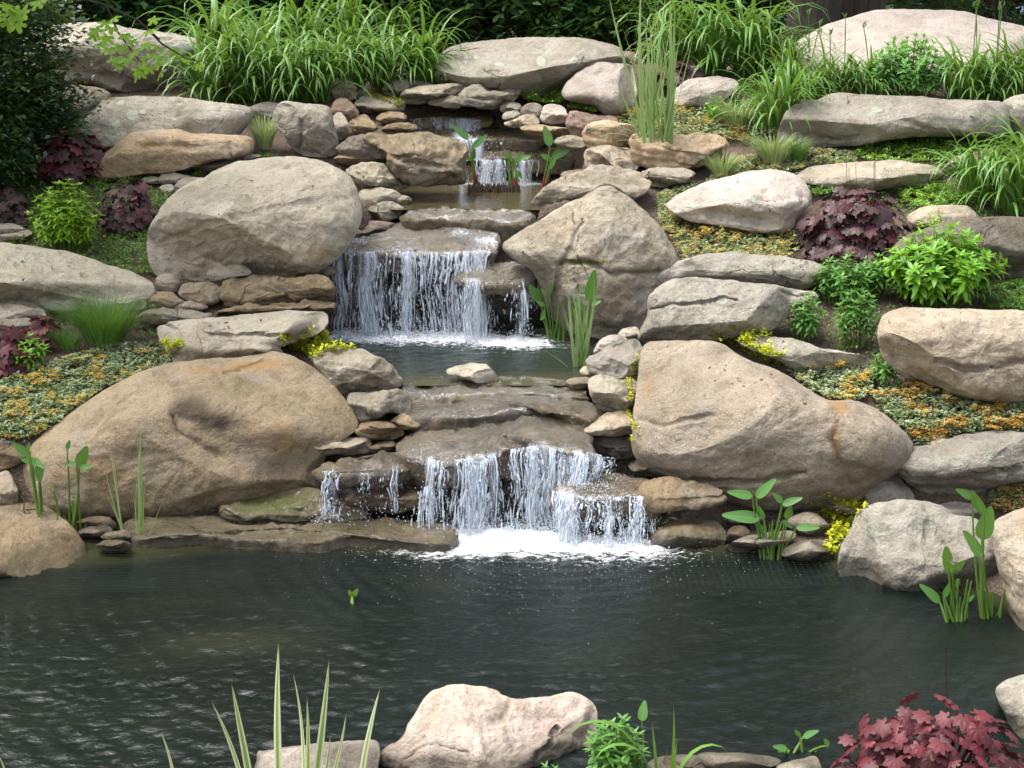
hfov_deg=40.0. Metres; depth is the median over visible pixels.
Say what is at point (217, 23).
daylily
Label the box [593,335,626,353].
stone
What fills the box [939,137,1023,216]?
daylily
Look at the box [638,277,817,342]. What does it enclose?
boulder
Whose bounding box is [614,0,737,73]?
daylily
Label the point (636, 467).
stone
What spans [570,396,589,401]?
stone
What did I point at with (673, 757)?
iris
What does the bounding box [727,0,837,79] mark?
daylily
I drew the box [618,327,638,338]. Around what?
stone
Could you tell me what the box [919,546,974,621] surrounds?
water plant
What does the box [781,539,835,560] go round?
stone
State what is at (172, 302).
stone
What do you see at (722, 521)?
stone
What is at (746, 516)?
water plant
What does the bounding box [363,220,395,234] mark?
stone
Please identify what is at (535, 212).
stone
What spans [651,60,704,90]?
coral bells
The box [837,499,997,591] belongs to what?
boulder
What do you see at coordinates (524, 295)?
waterfall
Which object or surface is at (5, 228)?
stone
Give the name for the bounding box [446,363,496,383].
stone
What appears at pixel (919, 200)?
ground cover
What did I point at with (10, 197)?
coral bells
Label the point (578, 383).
stone
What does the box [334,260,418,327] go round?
stone
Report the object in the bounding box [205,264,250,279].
stone
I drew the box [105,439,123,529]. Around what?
reed clump
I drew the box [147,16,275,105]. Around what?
daylily
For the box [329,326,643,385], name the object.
pool
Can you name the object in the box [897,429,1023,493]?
boulder
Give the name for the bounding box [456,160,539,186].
waterfall
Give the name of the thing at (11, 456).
stone
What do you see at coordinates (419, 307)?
stone
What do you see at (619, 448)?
stone
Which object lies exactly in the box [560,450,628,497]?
waterfall
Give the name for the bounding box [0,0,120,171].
evergreen shrub
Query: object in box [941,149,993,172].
stone
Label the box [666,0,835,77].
daylily
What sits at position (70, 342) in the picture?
ornamental grass
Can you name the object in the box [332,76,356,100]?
stone
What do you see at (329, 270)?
stone
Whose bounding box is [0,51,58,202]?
evergreen shrub
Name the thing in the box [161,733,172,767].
striped iris
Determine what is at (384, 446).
stone
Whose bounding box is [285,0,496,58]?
hedge shrub
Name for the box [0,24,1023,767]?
ground
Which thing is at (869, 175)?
stone
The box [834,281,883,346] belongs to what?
leafy perennial
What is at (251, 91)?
daylily
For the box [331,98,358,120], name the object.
stone
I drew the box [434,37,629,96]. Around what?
boulder
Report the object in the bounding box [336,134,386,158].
stone
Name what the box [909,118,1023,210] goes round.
daylily
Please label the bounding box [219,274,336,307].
stone
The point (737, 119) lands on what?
ornamental grass
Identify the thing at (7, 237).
stone
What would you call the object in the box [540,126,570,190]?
canna
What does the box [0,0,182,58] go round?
hedge shrub
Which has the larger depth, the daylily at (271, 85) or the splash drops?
the daylily at (271, 85)
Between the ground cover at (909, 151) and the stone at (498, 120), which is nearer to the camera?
the ground cover at (909, 151)
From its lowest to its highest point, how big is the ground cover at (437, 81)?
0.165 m
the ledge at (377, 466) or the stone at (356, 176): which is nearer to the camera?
the ledge at (377, 466)
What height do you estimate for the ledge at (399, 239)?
0.433 m
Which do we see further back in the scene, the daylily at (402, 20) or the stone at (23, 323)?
the daylily at (402, 20)
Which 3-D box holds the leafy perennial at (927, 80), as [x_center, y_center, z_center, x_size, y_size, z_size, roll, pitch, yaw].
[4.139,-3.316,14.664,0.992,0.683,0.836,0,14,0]
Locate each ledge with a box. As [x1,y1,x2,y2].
[122,514,458,552]
[312,450,412,487]
[339,223,501,276]
[396,414,600,490]
[399,207,535,242]
[400,376,586,403]
[403,384,599,435]
[407,108,492,128]
[421,127,545,151]
[453,262,536,295]
[476,146,574,174]
[550,473,659,522]
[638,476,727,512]
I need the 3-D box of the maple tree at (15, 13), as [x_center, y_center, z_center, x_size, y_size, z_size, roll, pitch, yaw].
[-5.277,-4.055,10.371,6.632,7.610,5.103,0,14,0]
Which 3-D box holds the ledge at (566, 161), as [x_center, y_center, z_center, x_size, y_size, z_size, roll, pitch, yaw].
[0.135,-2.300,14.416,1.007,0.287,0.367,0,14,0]
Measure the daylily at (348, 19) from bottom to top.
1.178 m
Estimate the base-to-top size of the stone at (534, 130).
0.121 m
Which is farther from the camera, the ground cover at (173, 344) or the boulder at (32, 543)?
the ground cover at (173, 344)
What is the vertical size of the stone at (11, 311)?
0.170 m
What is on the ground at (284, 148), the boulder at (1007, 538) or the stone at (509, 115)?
the boulder at (1007, 538)
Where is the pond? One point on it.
(126, 670)
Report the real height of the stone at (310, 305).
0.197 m
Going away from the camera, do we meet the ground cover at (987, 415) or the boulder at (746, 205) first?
the ground cover at (987, 415)
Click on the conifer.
(991, 8)
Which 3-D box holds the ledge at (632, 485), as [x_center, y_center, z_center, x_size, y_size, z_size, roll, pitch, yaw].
[0.617,0.734,9.231,0.741,0.242,0.398,0,14,0]
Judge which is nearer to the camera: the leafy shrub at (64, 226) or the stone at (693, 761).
the stone at (693, 761)
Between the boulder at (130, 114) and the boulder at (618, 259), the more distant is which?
the boulder at (130, 114)
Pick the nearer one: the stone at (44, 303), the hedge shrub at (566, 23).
the stone at (44, 303)
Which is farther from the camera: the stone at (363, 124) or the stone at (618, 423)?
the stone at (363, 124)
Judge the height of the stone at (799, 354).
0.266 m
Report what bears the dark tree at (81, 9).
on the ground at (284, 148)
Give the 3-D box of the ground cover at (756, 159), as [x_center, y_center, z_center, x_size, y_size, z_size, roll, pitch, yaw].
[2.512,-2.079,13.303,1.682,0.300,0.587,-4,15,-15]
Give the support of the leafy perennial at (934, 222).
on the ground at (284, 148)
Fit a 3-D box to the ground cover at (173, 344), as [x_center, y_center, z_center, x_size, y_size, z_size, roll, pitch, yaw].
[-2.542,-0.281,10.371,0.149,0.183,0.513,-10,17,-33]
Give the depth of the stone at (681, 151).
13.13 m
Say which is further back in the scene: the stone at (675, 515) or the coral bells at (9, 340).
the coral bells at (9, 340)
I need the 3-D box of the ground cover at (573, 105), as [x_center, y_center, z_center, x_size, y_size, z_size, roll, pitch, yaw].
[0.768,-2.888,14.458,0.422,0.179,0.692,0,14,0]
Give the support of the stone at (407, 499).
on the ground at (284, 148)
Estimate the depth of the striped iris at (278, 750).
5.99 m
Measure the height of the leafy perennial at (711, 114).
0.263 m
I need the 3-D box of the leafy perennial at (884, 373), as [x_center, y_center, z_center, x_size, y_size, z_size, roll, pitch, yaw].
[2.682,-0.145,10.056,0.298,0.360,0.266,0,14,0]
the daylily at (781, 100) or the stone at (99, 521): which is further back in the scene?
the daylily at (781, 100)
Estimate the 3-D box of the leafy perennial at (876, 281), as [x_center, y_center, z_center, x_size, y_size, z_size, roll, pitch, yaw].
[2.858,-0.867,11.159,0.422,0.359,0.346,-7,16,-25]
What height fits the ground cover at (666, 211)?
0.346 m
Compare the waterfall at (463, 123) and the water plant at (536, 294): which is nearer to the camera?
the water plant at (536, 294)
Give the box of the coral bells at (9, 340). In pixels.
[0,325,40,375]
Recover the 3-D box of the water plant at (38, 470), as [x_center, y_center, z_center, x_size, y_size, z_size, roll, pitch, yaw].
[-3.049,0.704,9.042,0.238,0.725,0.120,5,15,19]
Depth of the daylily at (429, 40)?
14.84 m
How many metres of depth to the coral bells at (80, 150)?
12.91 m
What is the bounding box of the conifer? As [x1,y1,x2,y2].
[885,0,1023,25]
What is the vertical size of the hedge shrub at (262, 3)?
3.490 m
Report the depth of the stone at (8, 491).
9.38 m
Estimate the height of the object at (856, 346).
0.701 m
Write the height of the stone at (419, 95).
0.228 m
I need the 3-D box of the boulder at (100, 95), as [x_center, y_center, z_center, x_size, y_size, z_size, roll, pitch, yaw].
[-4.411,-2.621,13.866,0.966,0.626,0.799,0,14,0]
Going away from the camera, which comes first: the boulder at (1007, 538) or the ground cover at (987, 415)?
the boulder at (1007, 538)
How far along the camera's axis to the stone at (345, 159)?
13.23 m
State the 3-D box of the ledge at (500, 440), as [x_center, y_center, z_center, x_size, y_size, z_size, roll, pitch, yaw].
[-0.091,0.421,9.573,1.376,0.413,0.829,0,14,0]
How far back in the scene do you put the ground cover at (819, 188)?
12.76 m
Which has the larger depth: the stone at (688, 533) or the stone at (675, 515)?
the stone at (675, 515)
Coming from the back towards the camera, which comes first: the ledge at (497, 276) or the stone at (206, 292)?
the ledge at (497, 276)
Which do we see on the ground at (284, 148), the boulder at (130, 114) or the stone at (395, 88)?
the boulder at (130, 114)
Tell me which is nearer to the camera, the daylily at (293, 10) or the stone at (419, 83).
the stone at (419, 83)
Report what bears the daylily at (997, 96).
on the ground at (284, 148)
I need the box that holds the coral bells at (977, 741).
[830,640,1023,767]
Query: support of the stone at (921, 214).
on the ground at (284, 148)
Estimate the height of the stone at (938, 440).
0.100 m
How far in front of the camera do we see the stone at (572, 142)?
13.56 m
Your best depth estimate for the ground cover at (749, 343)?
10.38 m
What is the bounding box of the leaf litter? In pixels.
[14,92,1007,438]
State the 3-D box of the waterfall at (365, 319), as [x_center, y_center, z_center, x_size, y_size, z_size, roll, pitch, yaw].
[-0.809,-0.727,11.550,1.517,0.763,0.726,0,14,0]
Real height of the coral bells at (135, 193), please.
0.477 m
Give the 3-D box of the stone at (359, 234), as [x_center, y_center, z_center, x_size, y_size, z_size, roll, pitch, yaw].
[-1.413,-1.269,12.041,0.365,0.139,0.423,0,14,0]
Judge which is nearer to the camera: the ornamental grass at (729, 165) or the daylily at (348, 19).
the ornamental grass at (729, 165)
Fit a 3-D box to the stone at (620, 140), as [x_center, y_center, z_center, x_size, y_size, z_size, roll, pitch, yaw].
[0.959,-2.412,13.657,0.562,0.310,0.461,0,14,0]
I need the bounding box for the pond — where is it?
[0,518,1023,767]
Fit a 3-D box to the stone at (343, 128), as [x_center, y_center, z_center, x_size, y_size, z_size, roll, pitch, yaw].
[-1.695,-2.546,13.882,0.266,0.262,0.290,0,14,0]
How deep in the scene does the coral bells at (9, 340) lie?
10.20 m
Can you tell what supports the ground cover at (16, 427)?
on the ground at (284, 148)
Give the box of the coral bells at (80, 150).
[20,130,105,183]
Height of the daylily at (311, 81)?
0.895 m
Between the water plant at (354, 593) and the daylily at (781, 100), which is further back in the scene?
the daylily at (781, 100)
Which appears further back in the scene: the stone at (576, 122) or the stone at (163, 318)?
the stone at (576, 122)
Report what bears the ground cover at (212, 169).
on the ground at (284, 148)
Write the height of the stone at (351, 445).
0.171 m
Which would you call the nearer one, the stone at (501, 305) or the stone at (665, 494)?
the stone at (665, 494)
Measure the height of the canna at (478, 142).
0.654 m
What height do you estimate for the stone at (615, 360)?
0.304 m
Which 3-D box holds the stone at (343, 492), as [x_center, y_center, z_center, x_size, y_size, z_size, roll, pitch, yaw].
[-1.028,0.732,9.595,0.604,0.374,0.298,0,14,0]
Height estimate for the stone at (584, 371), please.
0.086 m
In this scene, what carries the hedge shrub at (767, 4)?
on the ground at (284, 148)
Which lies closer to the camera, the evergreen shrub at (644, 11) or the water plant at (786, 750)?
the water plant at (786, 750)
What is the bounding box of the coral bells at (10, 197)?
[0,186,31,226]
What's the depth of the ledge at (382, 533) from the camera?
9.03 m
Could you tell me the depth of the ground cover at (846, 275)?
11.44 m
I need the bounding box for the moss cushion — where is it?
[366,88,403,106]
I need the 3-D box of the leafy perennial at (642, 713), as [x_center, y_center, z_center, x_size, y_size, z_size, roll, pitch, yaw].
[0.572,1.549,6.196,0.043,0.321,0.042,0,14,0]
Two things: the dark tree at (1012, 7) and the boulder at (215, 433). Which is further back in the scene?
the dark tree at (1012, 7)
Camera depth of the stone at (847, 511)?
9.35 m
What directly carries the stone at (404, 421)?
on the ledge at (471, 412)
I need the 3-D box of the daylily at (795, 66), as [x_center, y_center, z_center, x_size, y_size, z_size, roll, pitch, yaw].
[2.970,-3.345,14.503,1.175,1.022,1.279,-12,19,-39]
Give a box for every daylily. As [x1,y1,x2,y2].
[131,0,284,68]
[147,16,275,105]
[164,13,322,100]
[186,0,333,62]
[197,3,346,103]
[240,0,382,62]
[245,20,386,102]
[284,3,409,96]
[291,0,407,60]
[312,4,451,88]
[325,0,447,60]
[360,3,481,86]
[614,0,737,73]
[634,0,798,78]
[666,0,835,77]
[704,32,838,134]
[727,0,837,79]
[742,8,860,99]
[792,13,885,99]
[820,22,913,95]
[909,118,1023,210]
[910,0,1023,99]
[932,0,1023,101]
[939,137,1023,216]
[956,103,1023,169]
[962,32,1023,98]
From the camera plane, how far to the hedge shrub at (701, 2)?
19.03 m
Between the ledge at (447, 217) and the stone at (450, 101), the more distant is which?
the stone at (450, 101)
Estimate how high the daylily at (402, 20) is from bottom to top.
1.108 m
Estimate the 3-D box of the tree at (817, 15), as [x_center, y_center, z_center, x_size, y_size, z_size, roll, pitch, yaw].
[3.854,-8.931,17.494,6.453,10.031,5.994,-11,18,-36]
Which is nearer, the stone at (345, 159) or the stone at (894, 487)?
the stone at (894, 487)
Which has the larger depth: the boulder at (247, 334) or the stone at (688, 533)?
the boulder at (247, 334)
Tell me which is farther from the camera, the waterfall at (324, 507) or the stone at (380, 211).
the stone at (380, 211)
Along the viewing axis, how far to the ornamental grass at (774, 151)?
13.21 m
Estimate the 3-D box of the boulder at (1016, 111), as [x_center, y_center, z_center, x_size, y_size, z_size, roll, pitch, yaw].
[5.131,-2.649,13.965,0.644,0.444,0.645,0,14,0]
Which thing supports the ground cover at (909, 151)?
on the ground at (284, 148)
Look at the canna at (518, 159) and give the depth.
13.65 m
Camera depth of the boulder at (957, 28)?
15.98 m
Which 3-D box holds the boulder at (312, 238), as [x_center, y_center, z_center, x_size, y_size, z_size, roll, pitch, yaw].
[-2.112,-1.357,11.592,1.784,1.001,1.395,0,14,0]
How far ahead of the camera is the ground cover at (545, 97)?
14.62 m
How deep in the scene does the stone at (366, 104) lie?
14.34 m
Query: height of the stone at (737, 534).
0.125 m
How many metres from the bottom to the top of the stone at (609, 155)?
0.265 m
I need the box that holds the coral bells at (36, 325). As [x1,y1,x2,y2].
[22,315,62,349]
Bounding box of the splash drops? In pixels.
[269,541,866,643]
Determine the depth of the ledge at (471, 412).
9.71 m
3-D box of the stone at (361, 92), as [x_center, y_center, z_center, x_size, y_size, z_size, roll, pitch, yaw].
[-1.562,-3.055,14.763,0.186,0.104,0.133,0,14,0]
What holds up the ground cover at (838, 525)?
on the ground at (284, 148)
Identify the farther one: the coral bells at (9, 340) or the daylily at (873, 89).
the daylily at (873, 89)
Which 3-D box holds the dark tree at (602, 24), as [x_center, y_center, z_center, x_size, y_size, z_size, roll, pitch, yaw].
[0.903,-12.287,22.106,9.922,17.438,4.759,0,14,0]
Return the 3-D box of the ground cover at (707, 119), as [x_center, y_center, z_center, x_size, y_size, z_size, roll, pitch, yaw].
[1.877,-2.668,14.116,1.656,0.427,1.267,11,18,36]
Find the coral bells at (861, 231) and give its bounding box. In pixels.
[789,152,911,270]
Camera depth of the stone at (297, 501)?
9.27 m
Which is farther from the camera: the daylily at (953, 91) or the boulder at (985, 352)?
the daylily at (953, 91)
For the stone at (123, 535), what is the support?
on the stone at (114, 545)
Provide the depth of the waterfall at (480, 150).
14.33 m
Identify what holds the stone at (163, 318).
on the ground at (284, 148)
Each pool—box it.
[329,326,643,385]
[390,181,551,209]
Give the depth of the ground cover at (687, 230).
11.93 m
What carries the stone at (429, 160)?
on the stone at (379, 176)
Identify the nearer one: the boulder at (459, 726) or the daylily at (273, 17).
the boulder at (459, 726)
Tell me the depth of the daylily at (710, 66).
15.05 m
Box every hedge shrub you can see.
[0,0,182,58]
[75,0,260,37]
[157,0,402,61]
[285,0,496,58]
[379,0,604,57]
[464,0,697,52]
[569,0,774,57]
[697,0,787,55]
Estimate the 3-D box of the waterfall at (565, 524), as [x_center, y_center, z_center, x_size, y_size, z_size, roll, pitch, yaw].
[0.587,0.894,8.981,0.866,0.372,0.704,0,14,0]
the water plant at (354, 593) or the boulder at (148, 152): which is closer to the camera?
the water plant at (354, 593)
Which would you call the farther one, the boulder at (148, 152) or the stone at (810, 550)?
the boulder at (148, 152)
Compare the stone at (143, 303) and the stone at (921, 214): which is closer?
the stone at (143, 303)
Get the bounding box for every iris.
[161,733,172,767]
[211,643,379,767]
[572,707,725,767]
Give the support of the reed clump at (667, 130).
on the ground at (284, 148)
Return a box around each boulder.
[0,242,154,312]
[0,503,85,576]
[19,85,110,147]
[23,351,358,523]
[24,22,204,91]
[65,96,253,151]
[89,129,253,178]
[147,156,361,280]
[157,310,327,361]
[273,101,338,157]
[379,684,597,767]
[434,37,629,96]
[502,184,677,338]
[562,61,636,115]
[631,340,914,511]
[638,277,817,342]
[666,169,811,233]
[776,92,1010,147]
[795,9,1023,78]
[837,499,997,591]
[877,307,1023,403]
[892,216,1023,279]
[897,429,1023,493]
[990,508,1023,630]
[995,674,1023,738]
[1002,94,1023,137]
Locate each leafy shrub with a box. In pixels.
[25,179,103,252]
[874,222,1009,308]
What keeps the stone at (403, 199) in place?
on the pool at (459, 197)
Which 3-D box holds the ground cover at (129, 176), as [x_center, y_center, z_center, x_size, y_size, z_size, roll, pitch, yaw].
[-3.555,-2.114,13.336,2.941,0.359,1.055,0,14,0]
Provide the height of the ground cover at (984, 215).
0.704 m
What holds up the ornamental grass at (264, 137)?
on the ground at (284, 148)
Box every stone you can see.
[0,223,24,233]
[0,230,31,241]
[0,304,45,320]
[0,317,33,332]
[0,439,15,443]
[0,442,24,469]
[0,470,17,505]
[39,298,81,311]
[76,516,116,529]
[77,526,112,538]
[81,299,146,311]
[96,540,131,551]
[101,530,131,540]
[138,307,212,330]
[141,176,158,183]
[145,291,183,308]
[155,273,179,293]
[158,172,190,184]
[160,184,173,195]
[172,177,199,193]
[173,300,207,310]
[178,281,219,304]
[194,161,232,170]
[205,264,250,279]
[215,299,336,316]
[216,154,261,161]
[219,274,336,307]
[219,487,329,524]
[251,102,278,118]
[254,740,379,767]
[309,506,366,523]
[310,266,337,275]
[311,347,402,393]
[313,436,371,454]
[319,480,400,517]
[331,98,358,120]
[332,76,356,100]
[333,112,352,139]
[333,154,387,166]
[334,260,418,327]
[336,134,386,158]
[345,483,427,515]
[346,162,409,190]
[347,388,411,423]
[349,114,377,136]
[350,171,369,189]
[354,94,404,113]
[354,229,367,238]
[354,421,404,439]
[356,88,371,97]
[359,187,401,203]
[362,132,468,186]
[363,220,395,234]
[368,201,403,221]
[369,441,396,452]
[376,111,406,122]
[381,122,417,133]
[382,79,410,95]
[386,449,460,520]
[390,412,420,429]
[397,195,411,204]
[400,83,465,104]
[402,272,471,329]
[409,80,429,87]
[427,95,460,108]
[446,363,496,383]
[458,84,520,109]
[460,478,547,520]
[463,117,504,130]
[467,258,548,326]
[499,102,521,112]
[502,111,520,120]
[504,114,539,127]
[515,210,539,215]
[520,103,542,117]
[520,125,569,135]
[531,164,651,205]
[539,104,567,124]
[545,460,615,517]
[554,135,585,149]
[560,169,582,176]
[565,111,617,137]
[566,377,589,389]
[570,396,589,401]
[580,366,592,376]
[582,120,636,147]
[583,145,638,170]
[584,410,632,436]
[585,338,641,378]
[588,374,636,411]
[592,435,633,460]
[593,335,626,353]
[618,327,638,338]
[621,513,665,519]
[624,51,637,64]
[628,132,729,169]
[628,460,656,476]
[641,167,695,187]
[648,754,705,767]
[650,519,726,547]
[657,252,831,290]
[666,511,680,519]
[674,76,739,108]
[698,752,780,767]
[717,513,767,527]
[725,531,795,552]
[726,525,750,541]
[737,335,869,373]
[776,756,821,767]
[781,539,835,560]
[787,512,831,535]
[797,159,942,190]
[823,502,862,515]
[864,475,914,506]
[907,205,976,228]
[924,436,949,444]
[940,502,981,518]
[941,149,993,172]
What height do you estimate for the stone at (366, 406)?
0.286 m
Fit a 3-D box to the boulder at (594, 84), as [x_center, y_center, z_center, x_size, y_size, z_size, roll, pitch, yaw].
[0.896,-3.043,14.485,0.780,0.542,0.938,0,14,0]
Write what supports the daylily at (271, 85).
on the ground at (284, 148)
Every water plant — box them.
[12,442,58,519]
[51,440,91,530]
[348,588,357,603]
[528,282,565,341]
[573,270,600,362]
[722,478,819,559]
[773,729,829,753]
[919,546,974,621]
[956,488,1005,618]
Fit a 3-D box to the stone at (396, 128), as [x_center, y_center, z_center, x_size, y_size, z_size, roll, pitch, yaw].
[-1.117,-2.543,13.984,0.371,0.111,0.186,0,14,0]
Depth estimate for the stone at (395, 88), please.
14.76 m
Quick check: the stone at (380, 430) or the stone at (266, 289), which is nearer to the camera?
the stone at (380, 430)
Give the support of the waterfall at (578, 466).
attached to the ledge at (500, 440)
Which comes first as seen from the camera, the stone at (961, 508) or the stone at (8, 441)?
the stone at (961, 508)
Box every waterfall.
[305,468,416,528]
[325,251,504,343]
[407,445,601,547]
[412,117,482,137]
[451,279,536,352]
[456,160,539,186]
[462,138,503,160]
[536,490,669,566]
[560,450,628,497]
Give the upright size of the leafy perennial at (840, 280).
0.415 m
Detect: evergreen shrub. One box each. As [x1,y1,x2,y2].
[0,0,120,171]
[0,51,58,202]
[598,0,696,62]
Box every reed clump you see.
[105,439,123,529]
[133,422,160,534]
[548,278,596,366]
[581,0,693,167]
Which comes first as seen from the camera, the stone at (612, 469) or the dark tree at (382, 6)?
the stone at (612, 469)
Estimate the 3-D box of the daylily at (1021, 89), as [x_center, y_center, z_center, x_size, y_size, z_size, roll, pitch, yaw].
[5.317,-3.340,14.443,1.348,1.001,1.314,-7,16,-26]
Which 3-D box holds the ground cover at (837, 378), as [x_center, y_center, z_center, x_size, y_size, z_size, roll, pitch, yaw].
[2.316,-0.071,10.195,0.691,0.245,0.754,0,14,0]
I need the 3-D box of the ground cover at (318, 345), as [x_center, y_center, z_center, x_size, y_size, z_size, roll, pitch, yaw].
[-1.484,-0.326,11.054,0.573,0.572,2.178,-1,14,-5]
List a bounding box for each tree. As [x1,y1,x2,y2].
[0,0,210,83]
[65,0,334,40]
[180,0,512,49]
[408,1,649,51]
[784,0,839,46]
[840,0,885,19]
[885,0,1023,25]
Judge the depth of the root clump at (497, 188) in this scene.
13.48 m
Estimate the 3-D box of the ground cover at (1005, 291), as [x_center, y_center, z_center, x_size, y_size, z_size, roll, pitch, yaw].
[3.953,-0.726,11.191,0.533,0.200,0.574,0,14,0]
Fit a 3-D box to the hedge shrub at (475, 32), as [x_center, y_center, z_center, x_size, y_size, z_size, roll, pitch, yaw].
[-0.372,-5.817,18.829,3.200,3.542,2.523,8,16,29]
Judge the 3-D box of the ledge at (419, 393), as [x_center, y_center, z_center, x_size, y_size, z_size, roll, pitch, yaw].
[-0.141,0.069,10.094,1.360,0.194,0.556,0,14,0]
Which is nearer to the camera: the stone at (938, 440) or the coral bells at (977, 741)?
the coral bells at (977, 741)
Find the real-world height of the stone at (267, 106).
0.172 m
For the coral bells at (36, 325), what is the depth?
10.54 m
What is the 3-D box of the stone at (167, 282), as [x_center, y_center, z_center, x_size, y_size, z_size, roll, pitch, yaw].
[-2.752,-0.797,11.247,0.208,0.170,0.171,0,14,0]
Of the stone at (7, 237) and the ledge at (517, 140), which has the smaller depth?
the stone at (7, 237)
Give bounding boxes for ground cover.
[0,144,277,184]
[0,161,171,272]
[0,341,170,440]
[3,304,156,342]
[106,166,220,181]
[159,337,183,355]
[228,91,330,102]
[279,325,354,357]
[421,73,450,83]
[519,88,563,102]
[567,102,599,111]
[617,97,778,142]
[624,354,639,441]
[656,180,696,230]
[658,212,799,258]
[706,145,858,181]
[706,323,785,366]
[723,80,766,115]
[784,353,874,399]
[786,158,1018,226]
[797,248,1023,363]
[806,492,868,553]
[807,184,834,193]
[828,262,879,293]
[853,133,1018,161]
[868,378,1023,445]
[895,180,967,206]
[982,278,1023,309]
[987,481,1023,513]
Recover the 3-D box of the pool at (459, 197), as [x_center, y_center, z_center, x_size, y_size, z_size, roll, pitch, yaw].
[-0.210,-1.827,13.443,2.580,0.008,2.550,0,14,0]
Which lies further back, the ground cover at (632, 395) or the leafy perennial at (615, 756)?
the ground cover at (632, 395)
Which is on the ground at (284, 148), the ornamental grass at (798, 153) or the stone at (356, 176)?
the ornamental grass at (798, 153)
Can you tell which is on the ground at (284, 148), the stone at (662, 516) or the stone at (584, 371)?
the stone at (662, 516)
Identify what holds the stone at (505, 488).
on the ground at (284, 148)
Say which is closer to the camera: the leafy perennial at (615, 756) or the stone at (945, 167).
the leafy perennial at (615, 756)
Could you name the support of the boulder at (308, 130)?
on the ground at (284, 148)
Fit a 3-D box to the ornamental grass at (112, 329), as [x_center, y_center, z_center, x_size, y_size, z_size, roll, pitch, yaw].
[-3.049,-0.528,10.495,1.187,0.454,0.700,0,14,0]
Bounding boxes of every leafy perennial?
[9,332,50,369]
[541,761,557,767]
[582,713,649,767]
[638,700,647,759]
[704,95,725,121]
[783,292,826,341]
[809,251,871,304]
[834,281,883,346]
[848,251,896,297]
[864,32,953,97]
[868,348,902,389]
[916,204,945,227]
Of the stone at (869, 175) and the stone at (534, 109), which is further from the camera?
the stone at (534, 109)
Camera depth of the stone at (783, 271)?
11.16 m
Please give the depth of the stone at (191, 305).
11.00 m
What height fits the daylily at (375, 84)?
0.906 m
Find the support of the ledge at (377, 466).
attached to the ledge at (500, 440)
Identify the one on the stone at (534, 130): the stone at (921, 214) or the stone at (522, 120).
the stone at (522, 120)
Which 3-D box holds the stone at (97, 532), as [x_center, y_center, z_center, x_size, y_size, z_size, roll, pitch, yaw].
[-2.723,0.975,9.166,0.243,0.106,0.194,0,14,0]
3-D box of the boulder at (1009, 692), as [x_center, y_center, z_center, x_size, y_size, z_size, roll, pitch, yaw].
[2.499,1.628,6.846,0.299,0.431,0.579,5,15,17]
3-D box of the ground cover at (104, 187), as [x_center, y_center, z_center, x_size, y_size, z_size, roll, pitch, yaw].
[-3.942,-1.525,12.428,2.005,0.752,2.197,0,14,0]
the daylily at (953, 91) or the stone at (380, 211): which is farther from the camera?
the daylily at (953, 91)
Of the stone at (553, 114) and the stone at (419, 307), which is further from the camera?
the stone at (553, 114)
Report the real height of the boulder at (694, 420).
1.123 m
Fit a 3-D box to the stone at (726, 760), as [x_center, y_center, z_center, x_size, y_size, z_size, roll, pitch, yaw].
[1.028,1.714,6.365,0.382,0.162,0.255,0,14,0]
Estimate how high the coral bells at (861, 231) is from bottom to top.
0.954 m
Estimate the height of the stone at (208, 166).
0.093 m
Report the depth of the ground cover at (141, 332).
10.78 m
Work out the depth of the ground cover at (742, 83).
14.69 m
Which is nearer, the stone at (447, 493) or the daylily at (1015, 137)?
the stone at (447, 493)
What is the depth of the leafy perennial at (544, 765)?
6.07 m
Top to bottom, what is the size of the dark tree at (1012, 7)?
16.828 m
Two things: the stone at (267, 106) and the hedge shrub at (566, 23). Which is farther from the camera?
the hedge shrub at (566, 23)
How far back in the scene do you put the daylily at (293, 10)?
17.18 m
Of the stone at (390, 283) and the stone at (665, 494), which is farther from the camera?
the stone at (390, 283)
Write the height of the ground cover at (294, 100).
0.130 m
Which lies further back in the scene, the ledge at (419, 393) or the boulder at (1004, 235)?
the boulder at (1004, 235)
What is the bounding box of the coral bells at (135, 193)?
[89,178,160,233]
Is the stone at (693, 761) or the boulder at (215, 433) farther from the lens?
the boulder at (215, 433)
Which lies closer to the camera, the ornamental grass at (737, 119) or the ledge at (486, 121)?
the ornamental grass at (737, 119)
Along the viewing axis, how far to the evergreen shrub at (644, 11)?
17.89 m
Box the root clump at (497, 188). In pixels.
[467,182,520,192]
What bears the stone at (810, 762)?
on the ground at (284, 148)
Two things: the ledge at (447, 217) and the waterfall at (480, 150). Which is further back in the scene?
the waterfall at (480, 150)
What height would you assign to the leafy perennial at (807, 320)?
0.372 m
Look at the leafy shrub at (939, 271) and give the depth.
10.84 m
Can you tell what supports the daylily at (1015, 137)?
on the ground at (284, 148)
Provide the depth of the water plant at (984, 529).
7.85 m
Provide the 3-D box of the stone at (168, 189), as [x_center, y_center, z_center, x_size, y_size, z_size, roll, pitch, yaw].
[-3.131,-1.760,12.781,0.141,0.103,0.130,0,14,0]
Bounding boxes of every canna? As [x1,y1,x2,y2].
[452,125,486,185]
[504,151,530,185]
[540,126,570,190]
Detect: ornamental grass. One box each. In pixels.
[33,323,89,350]
[34,284,170,346]
[245,109,280,148]
[693,149,749,176]
[699,95,756,125]
[737,129,805,162]
[777,133,816,160]

